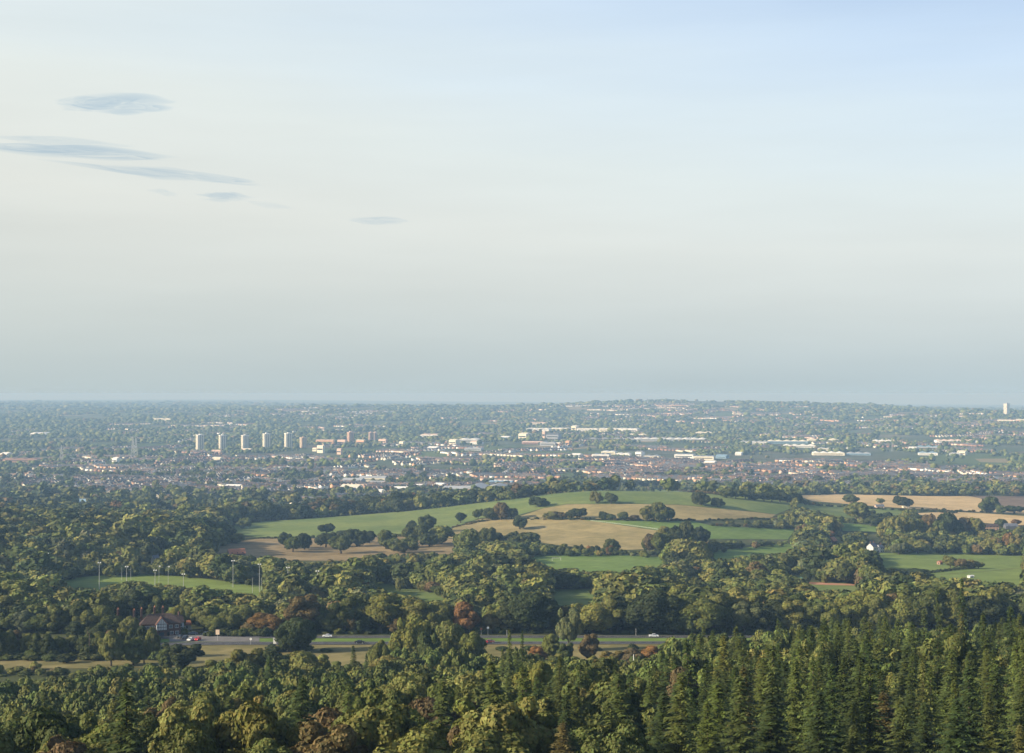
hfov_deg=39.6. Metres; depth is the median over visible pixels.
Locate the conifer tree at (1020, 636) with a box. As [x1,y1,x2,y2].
[1005,629,1023,687]
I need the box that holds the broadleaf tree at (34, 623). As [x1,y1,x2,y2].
[23,613,48,633]
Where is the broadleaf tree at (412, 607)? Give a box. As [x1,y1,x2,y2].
[396,598,430,620]
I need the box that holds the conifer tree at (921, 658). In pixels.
[914,656,929,697]
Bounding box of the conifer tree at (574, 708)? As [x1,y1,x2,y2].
[567,693,585,724]
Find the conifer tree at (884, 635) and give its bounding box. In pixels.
[878,615,891,649]
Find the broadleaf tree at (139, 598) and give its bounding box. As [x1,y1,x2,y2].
[121,590,158,617]
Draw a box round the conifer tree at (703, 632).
[701,626,705,643]
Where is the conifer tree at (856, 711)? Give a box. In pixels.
[840,701,873,752]
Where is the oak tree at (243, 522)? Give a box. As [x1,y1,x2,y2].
[235,517,250,527]
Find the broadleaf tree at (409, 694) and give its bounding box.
[402,687,415,705]
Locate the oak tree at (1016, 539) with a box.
[1008,533,1023,554]
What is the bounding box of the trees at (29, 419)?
[0,398,1023,505]
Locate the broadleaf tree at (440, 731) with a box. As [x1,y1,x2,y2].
[418,722,449,739]
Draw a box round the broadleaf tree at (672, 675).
[656,666,699,717]
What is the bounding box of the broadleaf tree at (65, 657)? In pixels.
[56,653,77,662]
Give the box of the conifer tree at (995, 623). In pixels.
[991,620,999,639]
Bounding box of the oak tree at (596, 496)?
[589,491,603,502]
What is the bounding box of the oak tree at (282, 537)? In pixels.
[277,532,291,547]
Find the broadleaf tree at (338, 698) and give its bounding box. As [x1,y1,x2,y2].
[330,691,360,708]
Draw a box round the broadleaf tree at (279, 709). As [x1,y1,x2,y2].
[274,704,285,716]
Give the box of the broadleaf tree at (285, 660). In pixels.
[280,659,290,664]
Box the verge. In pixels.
[0,641,659,668]
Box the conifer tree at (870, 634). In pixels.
[863,619,876,646]
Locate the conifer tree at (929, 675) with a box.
[910,667,945,751]
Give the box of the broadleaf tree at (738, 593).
[727,586,748,602]
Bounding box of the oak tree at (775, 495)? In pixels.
[768,491,778,501]
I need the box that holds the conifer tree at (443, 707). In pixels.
[428,678,453,729]
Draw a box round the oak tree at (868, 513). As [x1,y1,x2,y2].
[857,510,875,518]
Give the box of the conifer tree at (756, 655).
[751,648,760,682]
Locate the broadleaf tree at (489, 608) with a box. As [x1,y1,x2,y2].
[485,605,501,618]
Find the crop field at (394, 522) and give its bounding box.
[234,489,790,536]
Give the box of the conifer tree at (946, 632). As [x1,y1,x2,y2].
[939,627,948,646]
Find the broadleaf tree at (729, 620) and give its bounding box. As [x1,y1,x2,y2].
[716,595,736,630]
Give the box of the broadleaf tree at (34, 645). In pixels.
[27,633,42,652]
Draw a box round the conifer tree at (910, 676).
[897,654,921,722]
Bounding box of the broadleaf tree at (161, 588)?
[157,586,169,590]
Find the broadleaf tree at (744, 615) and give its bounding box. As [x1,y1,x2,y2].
[732,601,762,633]
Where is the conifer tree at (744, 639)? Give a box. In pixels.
[740,635,747,664]
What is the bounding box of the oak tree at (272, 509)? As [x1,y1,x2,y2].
[266,505,278,519]
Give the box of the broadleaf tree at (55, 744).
[40,734,83,752]
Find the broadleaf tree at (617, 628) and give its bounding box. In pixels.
[614,623,621,631]
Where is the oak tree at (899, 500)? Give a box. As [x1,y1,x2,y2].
[892,495,913,505]
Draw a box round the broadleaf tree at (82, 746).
[71,742,87,751]
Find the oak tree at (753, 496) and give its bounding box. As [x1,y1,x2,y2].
[746,493,758,499]
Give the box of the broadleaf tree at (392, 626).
[387,618,402,631]
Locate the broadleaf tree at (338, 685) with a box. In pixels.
[323,677,375,706]
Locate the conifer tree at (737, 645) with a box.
[731,639,746,658]
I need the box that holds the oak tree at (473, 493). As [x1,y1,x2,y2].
[464,489,478,501]
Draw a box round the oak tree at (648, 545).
[643,533,655,550]
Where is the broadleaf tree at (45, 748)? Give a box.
[34,734,79,752]
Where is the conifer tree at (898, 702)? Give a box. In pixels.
[882,695,919,752]
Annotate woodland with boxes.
[0,475,1023,752]
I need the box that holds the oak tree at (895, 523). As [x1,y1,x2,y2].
[876,516,903,538]
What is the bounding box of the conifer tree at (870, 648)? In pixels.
[856,643,889,712]
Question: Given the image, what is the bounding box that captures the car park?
[169,635,258,641]
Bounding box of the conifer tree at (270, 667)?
[260,655,277,682]
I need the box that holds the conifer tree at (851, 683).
[833,674,855,725]
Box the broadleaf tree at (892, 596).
[887,593,896,601]
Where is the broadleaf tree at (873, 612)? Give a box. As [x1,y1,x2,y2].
[865,597,895,628]
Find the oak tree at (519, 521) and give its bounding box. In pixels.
[513,515,527,528]
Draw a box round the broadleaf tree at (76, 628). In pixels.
[65,621,86,636]
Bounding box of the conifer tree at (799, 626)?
[794,624,804,640]
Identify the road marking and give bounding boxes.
[481,636,532,636]
[537,635,662,635]
[605,637,666,637]
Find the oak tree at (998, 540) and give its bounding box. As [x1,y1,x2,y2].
[991,537,1004,553]
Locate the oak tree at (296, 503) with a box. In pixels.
[293,502,307,517]
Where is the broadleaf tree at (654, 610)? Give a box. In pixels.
[617,590,682,631]
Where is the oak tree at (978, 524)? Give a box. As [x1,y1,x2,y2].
[970,517,985,531]
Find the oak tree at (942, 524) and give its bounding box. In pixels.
[932,520,949,533]
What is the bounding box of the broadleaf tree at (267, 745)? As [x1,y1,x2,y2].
[245,738,292,752]
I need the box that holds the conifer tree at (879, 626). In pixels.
[875,618,891,648]
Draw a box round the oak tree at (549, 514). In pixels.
[542,511,557,518]
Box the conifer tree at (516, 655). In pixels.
[506,651,520,675]
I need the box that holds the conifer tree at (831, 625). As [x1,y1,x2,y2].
[829,617,834,636]
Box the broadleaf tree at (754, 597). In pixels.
[746,590,767,603]
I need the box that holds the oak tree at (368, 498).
[362,494,375,513]
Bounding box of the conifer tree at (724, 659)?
[704,632,734,701]
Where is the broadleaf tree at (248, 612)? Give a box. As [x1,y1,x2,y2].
[217,604,260,628]
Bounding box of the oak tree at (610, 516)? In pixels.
[606,513,615,518]
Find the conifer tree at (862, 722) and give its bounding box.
[835,680,883,749]
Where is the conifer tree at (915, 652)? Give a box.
[912,647,919,672]
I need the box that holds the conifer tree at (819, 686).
[800,663,828,750]
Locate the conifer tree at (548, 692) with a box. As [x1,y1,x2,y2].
[543,684,554,702]
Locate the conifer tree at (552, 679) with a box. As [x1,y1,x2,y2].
[547,658,568,703]
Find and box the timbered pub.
[117,606,181,635]
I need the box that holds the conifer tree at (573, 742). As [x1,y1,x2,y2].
[568,736,577,752]
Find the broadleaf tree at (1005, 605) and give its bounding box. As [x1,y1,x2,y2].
[1000,601,1015,613]
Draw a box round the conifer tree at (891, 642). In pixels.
[889,628,901,647]
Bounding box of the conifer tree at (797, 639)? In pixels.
[789,629,802,654]
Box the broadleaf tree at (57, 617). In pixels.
[41,605,69,632]
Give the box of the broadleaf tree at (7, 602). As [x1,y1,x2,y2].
[0,595,18,610]
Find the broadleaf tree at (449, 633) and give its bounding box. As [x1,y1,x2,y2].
[430,620,464,651]
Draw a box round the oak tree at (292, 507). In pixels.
[286,505,301,512]
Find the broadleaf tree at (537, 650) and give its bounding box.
[528,646,547,659]
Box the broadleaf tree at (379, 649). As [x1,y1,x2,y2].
[367,639,388,665]
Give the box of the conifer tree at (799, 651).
[778,644,810,723]
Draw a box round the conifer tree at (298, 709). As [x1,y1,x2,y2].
[285,675,316,725]
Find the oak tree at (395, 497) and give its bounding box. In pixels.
[385,492,402,510]
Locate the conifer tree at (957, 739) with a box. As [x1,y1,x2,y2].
[933,698,976,752]
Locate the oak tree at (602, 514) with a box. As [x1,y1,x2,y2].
[598,511,606,518]
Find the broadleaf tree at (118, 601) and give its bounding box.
[109,595,133,617]
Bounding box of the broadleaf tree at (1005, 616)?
[996,611,1016,626]
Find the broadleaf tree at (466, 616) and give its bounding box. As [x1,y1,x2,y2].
[451,601,481,633]
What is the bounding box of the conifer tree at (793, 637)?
[789,635,796,650]
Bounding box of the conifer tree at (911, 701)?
[902,682,918,734]
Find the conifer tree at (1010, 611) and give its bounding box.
[1000,603,1019,657]
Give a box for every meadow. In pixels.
[377,581,444,601]
[532,554,661,586]
[553,589,593,606]
[588,520,794,538]
[713,543,792,558]
[797,503,901,518]
[811,581,856,591]
[842,523,877,531]
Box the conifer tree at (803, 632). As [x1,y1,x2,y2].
[794,628,810,656]
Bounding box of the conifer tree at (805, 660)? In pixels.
[801,646,812,708]
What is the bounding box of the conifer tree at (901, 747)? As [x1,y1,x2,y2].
[885,703,923,752]
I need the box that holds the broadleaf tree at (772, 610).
[755,599,787,630]
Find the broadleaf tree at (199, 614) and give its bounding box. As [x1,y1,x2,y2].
[190,607,215,631]
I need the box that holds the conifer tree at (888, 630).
[882,620,890,647]
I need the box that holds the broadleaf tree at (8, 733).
[0,728,25,752]
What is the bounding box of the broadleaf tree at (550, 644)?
[541,633,559,658]
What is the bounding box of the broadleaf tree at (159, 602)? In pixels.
[145,595,172,613]
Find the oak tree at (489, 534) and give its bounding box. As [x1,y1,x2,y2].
[478,527,497,540]
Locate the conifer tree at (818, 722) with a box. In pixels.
[794,691,837,752]
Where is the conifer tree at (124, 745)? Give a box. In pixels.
[100,678,148,752]
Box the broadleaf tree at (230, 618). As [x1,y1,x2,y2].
[220,607,242,628]
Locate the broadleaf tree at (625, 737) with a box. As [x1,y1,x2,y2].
[580,721,657,752]
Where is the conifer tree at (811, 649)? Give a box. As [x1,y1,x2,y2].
[807,629,815,694]
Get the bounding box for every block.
[112,457,121,461]
[196,434,203,449]
[218,434,226,449]
[241,434,248,448]
[263,433,270,446]
[284,432,292,448]
[299,437,306,447]
[317,445,324,452]
[337,448,342,454]
[347,431,353,441]
[368,432,372,439]
[373,432,377,439]
[571,425,578,429]
[635,451,644,455]
[1003,403,1009,413]
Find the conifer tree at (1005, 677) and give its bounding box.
[1003,653,1018,706]
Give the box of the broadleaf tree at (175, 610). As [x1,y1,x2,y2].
[166,605,185,624]
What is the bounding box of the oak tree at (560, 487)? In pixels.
[555,484,565,492]
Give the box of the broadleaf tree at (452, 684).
[445,681,486,712]
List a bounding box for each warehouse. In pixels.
[4,457,40,461]
[153,418,169,420]
[213,457,223,459]
[225,484,241,485]
[316,439,334,443]
[337,440,346,443]
[340,484,362,487]
[342,478,365,481]
[359,476,386,481]
[420,433,438,436]
[442,486,467,488]
[449,439,459,444]
[459,438,480,442]
[462,483,506,489]
[464,447,483,450]
[489,480,513,482]
[518,433,531,437]
[522,441,542,443]
[527,428,551,430]
[540,441,555,445]
[546,433,561,438]
[572,453,583,456]
[577,428,599,430]
[590,437,632,439]
[592,453,610,456]
[599,428,622,431]
[601,450,616,453]
[616,452,631,455]
[622,428,639,431]
[633,437,705,440]
[644,454,660,457]
[674,453,694,457]
[693,455,715,459]
[716,454,728,458]
[741,441,767,443]
[767,440,807,443]
[783,444,815,447]
[807,438,837,440]
[812,451,844,455]
[846,452,870,454]
[917,445,937,449]
[918,451,937,454]
[934,439,976,442]
[957,450,966,454]
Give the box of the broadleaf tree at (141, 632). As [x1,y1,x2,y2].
[133,626,146,638]
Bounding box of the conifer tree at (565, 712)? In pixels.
[554,693,580,751]
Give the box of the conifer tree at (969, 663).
[960,651,990,730]
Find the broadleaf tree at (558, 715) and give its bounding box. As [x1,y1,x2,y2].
[531,710,582,732]
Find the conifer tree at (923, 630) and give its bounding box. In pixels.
[919,611,928,645]
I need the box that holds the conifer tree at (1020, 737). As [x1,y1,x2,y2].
[1008,725,1023,752]
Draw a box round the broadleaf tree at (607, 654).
[599,651,622,659]
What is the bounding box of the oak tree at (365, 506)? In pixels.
[360,500,370,513]
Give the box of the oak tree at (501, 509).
[493,502,509,519]
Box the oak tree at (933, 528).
[926,525,938,534]
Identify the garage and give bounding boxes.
[184,620,191,629]
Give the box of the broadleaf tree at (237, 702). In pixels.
[232,695,267,708]
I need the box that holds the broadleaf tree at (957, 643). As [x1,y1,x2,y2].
[917,633,980,693]
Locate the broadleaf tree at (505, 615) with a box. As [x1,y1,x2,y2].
[495,601,532,632]
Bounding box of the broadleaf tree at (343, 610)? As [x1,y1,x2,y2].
[327,596,361,632]
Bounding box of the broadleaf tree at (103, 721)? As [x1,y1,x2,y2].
[98,718,110,725]
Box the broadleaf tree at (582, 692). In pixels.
[563,687,588,709]
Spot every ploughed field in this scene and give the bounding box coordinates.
[217,535,453,560]
[973,496,1023,506]
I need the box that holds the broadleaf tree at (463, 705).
[450,696,517,729]
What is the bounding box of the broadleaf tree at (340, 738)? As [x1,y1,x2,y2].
[290,720,371,752]
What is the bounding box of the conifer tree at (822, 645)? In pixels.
[815,623,838,697]
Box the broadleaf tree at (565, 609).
[561,606,568,615]
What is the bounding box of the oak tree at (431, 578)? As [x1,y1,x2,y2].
[427,574,434,581]
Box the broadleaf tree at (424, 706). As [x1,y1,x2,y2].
[408,696,478,725]
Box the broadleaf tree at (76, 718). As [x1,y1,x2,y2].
[43,706,81,722]
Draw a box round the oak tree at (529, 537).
[509,532,540,543]
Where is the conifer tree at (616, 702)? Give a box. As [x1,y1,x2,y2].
[600,674,639,729]
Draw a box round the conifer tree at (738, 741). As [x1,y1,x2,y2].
[713,673,768,752]
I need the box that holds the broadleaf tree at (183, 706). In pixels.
[157,703,189,720]
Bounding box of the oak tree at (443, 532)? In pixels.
[429,525,454,543]
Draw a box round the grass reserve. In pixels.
[161,638,749,641]
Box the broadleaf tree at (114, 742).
[87,734,120,749]
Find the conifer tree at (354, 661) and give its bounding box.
[349,646,357,668]
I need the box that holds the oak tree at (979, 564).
[975,561,984,567]
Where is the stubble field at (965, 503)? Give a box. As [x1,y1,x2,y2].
[802,494,1023,513]
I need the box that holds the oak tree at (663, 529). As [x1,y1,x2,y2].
[658,525,669,533]
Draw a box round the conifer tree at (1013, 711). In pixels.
[1001,672,1023,752]
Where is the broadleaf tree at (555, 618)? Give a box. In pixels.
[548,609,567,629]
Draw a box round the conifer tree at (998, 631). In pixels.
[993,623,1002,641]
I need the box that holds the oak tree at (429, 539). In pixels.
[418,533,438,545]
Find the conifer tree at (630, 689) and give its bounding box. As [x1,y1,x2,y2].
[626,672,646,733]
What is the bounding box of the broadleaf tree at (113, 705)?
[107,700,136,718]
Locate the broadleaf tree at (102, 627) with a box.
[84,622,111,633]
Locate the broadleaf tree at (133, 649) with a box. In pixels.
[122,638,145,664]
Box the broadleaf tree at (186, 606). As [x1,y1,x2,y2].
[180,600,198,619]
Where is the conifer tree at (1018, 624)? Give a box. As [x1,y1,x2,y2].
[1009,613,1023,652]
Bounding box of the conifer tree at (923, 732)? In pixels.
[912,702,942,752]
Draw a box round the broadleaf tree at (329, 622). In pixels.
[315,612,341,630]
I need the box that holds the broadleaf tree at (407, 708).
[395,704,414,724]
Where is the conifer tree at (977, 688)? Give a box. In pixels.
[964,680,999,748]
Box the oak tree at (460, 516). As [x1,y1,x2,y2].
[455,512,466,522]
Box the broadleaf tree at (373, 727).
[325,705,403,751]
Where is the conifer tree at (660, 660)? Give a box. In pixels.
[650,650,664,687]
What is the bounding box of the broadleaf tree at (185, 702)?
[171,691,220,706]
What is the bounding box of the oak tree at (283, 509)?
[278,505,288,519]
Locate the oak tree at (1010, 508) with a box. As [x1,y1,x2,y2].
[1005,505,1023,512]
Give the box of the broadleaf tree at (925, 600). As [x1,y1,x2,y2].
[901,586,949,627]
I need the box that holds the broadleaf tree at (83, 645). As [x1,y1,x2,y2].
[76,633,94,653]
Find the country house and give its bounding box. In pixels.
[866,541,877,551]
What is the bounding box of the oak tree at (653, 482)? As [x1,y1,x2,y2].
[646,480,656,486]
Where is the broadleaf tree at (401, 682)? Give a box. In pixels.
[381,672,427,697]
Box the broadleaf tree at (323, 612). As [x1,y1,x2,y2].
[313,607,329,631]
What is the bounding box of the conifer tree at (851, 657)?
[840,624,858,679]
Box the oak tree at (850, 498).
[842,494,859,502]
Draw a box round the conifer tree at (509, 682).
[503,677,516,699]
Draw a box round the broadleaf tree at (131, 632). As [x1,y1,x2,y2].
[124,627,135,640]
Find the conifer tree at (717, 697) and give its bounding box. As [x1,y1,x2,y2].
[699,682,735,752]
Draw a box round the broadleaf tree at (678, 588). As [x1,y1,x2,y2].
[665,584,687,594]
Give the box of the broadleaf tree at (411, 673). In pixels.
[378,671,418,689]
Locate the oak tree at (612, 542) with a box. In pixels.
[603,538,620,548]
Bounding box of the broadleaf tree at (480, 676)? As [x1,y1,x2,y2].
[443,670,487,684]
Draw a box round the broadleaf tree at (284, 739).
[278,735,312,747]
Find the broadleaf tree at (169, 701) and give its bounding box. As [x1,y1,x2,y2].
[143,696,176,717]
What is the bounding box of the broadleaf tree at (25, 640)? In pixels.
[18,633,33,650]
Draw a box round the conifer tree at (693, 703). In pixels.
[683,698,702,750]
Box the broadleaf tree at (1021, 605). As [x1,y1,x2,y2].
[1018,593,1023,620]
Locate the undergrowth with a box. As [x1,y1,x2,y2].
[0,626,996,752]
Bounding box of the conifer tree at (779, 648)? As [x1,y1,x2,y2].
[774,643,786,679]
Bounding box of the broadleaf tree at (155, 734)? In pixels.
[129,726,159,752]
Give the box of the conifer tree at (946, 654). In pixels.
[938,648,961,693]
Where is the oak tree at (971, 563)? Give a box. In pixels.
[966,559,975,567]
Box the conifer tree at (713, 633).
[706,630,719,651]
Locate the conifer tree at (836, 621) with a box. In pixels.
[830,618,841,668]
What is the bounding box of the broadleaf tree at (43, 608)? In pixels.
[26,604,47,615]
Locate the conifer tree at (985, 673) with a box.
[977,648,996,719]
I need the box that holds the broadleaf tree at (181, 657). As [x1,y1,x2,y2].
[168,643,204,668]
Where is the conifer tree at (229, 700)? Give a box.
[224,696,236,709]
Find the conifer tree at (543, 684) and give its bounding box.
[540,682,546,697]
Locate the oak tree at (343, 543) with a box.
[327,535,351,553]
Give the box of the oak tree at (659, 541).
[651,531,675,549]
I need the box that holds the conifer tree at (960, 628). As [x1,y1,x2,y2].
[957,612,966,640]
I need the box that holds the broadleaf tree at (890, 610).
[882,597,911,626]
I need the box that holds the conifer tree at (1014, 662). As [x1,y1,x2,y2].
[997,641,1023,752]
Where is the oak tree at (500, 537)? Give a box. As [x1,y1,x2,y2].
[496,532,507,540]
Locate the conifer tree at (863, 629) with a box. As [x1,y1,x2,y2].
[857,617,871,641]
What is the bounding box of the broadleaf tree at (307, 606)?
[282,594,320,621]
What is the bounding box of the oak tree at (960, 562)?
[953,558,967,566]
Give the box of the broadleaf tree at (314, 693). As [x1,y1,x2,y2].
[273,687,320,709]
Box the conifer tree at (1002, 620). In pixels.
[998,616,1009,640]
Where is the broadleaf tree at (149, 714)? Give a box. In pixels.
[109,708,159,723]
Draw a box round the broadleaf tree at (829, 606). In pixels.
[818,602,851,630]
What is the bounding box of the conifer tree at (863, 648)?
[854,642,868,677]
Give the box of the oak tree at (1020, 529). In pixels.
[1016,526,1023,533]
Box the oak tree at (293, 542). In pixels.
[283,536,301,551]
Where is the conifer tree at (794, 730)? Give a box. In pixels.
[782,659,809,752]
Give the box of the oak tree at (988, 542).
[978,538,996,553]
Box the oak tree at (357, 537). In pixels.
[344,528,370,546]
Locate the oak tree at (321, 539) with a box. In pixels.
[314,532,335,546]
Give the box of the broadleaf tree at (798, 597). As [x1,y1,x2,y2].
[785,594,809,601]
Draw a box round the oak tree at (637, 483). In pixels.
[634,480,641,486]
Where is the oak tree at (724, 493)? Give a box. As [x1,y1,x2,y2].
[719,489,733,497]
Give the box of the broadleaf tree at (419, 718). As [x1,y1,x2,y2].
[408,705,431,725]
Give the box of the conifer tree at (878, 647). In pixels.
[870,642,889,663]
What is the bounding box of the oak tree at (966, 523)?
[959,516,971,531]
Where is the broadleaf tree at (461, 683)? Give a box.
[459,680,488,689]
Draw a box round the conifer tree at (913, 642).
[902,622,920,666]
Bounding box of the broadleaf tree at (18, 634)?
[13,630,22,649]
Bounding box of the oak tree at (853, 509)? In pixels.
[843,502,869,518]
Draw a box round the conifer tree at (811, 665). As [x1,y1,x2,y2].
[795,655,828,752]
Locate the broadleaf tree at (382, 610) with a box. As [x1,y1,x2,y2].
[362,593,399,632]
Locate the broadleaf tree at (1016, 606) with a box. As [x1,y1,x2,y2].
[1014,602,1023,618]
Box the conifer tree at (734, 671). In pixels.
[728,667,748,719]
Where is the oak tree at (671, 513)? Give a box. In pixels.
[665,507,674,521]
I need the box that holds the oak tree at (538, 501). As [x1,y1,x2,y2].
[528,496,550,506]
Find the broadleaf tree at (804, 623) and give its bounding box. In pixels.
[796,619,817,629]
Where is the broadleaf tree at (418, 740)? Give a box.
[372,726,455,752]
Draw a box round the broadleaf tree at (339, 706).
[333,700,353,712]
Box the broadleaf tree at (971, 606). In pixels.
[948,600,976,626]
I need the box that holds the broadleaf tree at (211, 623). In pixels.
[200,615,226,631]
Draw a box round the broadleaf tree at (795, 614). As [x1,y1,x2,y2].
[779,600,806,628]
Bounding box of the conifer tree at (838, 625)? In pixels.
[833,622,845,678]
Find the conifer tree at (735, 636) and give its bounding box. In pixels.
[726,626,738,658]
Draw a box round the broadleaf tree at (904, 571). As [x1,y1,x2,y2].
[886,567,933,575]
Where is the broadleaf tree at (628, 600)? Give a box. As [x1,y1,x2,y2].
[621,597,631,630]
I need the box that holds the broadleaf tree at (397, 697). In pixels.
[385,690,407,705]
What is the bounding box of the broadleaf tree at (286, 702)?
[263,695,300,709]
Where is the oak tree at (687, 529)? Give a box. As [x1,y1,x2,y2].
[679,521,697,539]
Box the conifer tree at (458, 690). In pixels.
[452,685,460,708]
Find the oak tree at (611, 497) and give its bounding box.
[604,492,617,503]
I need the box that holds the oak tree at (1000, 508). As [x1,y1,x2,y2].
[995,505,1006,513]
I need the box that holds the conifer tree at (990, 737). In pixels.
[975,690,1007,752]
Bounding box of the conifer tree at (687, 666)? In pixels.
[674,640,701,736]
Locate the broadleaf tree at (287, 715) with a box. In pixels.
[278,707,313,727]
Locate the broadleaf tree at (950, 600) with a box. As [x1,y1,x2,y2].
[916,588,971,627]
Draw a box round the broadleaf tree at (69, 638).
[65,634,75,651]
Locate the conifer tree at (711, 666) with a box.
[697,663,713,710]
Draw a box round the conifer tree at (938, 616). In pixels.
[934,589,942,638]
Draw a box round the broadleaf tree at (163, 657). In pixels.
[155,649,174,667]
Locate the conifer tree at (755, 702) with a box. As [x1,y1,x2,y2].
[733,674,761,752]
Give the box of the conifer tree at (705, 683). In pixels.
[694,660,712,720]
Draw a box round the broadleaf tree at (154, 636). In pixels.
[146,627,160,650]
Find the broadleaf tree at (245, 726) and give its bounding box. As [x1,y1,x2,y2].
[214,700,300,752]
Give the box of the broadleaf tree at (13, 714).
[6,710,25,721]
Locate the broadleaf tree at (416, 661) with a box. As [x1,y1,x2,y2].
[411,659,425,664]
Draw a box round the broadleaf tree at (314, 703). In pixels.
[283,698,320,713]
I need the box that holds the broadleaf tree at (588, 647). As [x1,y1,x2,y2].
[578,634,598,658]
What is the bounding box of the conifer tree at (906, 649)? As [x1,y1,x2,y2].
[889,644,919,710]
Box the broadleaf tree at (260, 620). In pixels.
[247,612,283,630]
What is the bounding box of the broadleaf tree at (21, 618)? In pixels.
[12,610,35,632]
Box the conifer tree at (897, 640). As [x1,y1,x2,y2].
[890,618,903,649]
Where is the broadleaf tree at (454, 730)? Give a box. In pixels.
[446,726,461,745]
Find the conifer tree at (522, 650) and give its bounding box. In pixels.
[517,630,526,665]
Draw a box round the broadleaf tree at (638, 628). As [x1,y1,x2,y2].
[632,623,644,630]
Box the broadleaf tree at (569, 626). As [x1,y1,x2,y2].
[555,607,583,642]
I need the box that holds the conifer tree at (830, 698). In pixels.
[808,662,848,752]
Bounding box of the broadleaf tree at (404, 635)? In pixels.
[388,614,431,653]
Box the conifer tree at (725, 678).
[699,670,739,752]
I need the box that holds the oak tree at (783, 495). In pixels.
[776,492,788,501]
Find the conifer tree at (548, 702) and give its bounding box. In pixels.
[542,696,556,712]
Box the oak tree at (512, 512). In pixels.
[507,508,518,518]
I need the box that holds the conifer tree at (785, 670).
[778,659,789,704]
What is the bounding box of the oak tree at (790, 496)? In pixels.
[784,494,793,502]
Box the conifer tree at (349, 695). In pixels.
[342,684,356,711]
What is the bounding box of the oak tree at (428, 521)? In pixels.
[417,514,436,529]
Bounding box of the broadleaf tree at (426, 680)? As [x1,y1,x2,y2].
[418,674,432,686]
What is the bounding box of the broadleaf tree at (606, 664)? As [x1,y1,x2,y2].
[590,657,617,676]
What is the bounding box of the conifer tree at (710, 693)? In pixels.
[702,681,730,752]
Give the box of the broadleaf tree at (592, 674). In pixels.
[567,663,608,690]
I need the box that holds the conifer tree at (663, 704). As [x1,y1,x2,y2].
[644,696,677,752]
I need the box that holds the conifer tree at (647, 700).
[640,666,659,706]
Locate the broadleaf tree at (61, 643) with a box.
[54,636,69,651]
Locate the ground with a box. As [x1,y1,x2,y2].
[0,400,1023,689]
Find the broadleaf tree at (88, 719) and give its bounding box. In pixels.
[67,711,97,732]
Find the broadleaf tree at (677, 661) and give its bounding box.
[653,656,682,690]
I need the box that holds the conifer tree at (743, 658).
[737,648,755,714]
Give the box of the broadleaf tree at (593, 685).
[589,680,599,694]
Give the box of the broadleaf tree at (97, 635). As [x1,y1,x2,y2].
[90,631,105,651]
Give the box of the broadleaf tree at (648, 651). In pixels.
[640,645,660,658]
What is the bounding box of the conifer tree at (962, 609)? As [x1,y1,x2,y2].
[956,578,972,639]
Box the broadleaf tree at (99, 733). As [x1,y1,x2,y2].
[77,722,145,752]
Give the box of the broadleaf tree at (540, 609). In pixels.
[507,592,560,632]
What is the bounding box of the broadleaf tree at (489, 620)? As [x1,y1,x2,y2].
[478,613,506,632]
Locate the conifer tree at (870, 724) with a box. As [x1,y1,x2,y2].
[849,660,894,752]
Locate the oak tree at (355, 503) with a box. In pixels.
[353,501,360,514]
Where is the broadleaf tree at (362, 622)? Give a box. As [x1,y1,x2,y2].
[354,612,371,633]
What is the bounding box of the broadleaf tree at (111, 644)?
[97,630,123,665]
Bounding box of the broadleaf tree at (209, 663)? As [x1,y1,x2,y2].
[204,658,230,671]
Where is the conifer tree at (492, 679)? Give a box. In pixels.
[479,656,507,709]
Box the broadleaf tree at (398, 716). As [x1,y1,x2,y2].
[331,702,421,735]
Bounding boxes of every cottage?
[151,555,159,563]
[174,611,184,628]
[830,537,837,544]
[874,503,883,507]
[877,543,884,552]
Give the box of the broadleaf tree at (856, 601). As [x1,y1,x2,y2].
[834,589,890,627]
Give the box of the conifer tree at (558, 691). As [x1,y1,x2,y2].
[550,656,567,710]
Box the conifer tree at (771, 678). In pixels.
[756,643,795,751]
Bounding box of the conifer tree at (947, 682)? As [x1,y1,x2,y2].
[931,674,966,749]
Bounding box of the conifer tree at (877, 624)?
[873,616,882,639]
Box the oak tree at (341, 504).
[323,498,354,515]
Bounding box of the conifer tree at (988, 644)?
[974,633,996,654]
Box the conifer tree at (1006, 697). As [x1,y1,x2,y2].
[998,684,1011,732]
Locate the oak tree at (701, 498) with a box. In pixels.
[690,491,710,504]
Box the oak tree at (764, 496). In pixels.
[758,492,771,500]
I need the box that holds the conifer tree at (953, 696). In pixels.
[940,679,974,751]
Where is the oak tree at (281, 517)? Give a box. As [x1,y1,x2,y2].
[277,510,288,519]
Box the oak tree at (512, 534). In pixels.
[506,531,518,539]
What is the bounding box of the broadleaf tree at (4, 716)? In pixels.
[0,704,25,722]
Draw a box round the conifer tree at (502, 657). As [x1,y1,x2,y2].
[499,648,506,676]
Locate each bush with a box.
[203,631,212,635]
[220,627,232,635]
[225,631,232,635]
[233,629,246,635]
[242,628,253,634]
[249,631,258,635]
[257,627,272,635]
[608,547,618,552]
[618,549,627,555]
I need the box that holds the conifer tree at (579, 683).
[573,663,589,691]
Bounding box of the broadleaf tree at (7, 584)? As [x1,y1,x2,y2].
[0,579,36,594]
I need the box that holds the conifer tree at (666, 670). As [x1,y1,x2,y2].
[657,655,670,694]
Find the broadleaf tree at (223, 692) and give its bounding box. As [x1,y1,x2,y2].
[213,684,237,707]
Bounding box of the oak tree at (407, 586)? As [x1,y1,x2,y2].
[402,578,411,588]
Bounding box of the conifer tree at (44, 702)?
[40,688,48,707]
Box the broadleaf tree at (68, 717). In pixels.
[64,714,71,722]
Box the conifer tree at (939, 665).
[921,637,945,699]
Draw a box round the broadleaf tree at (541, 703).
[537,697,559,712]
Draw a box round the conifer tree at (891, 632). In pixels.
[888,625,895,643]
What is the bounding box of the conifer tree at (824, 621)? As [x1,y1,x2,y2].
[813,618,836,666]

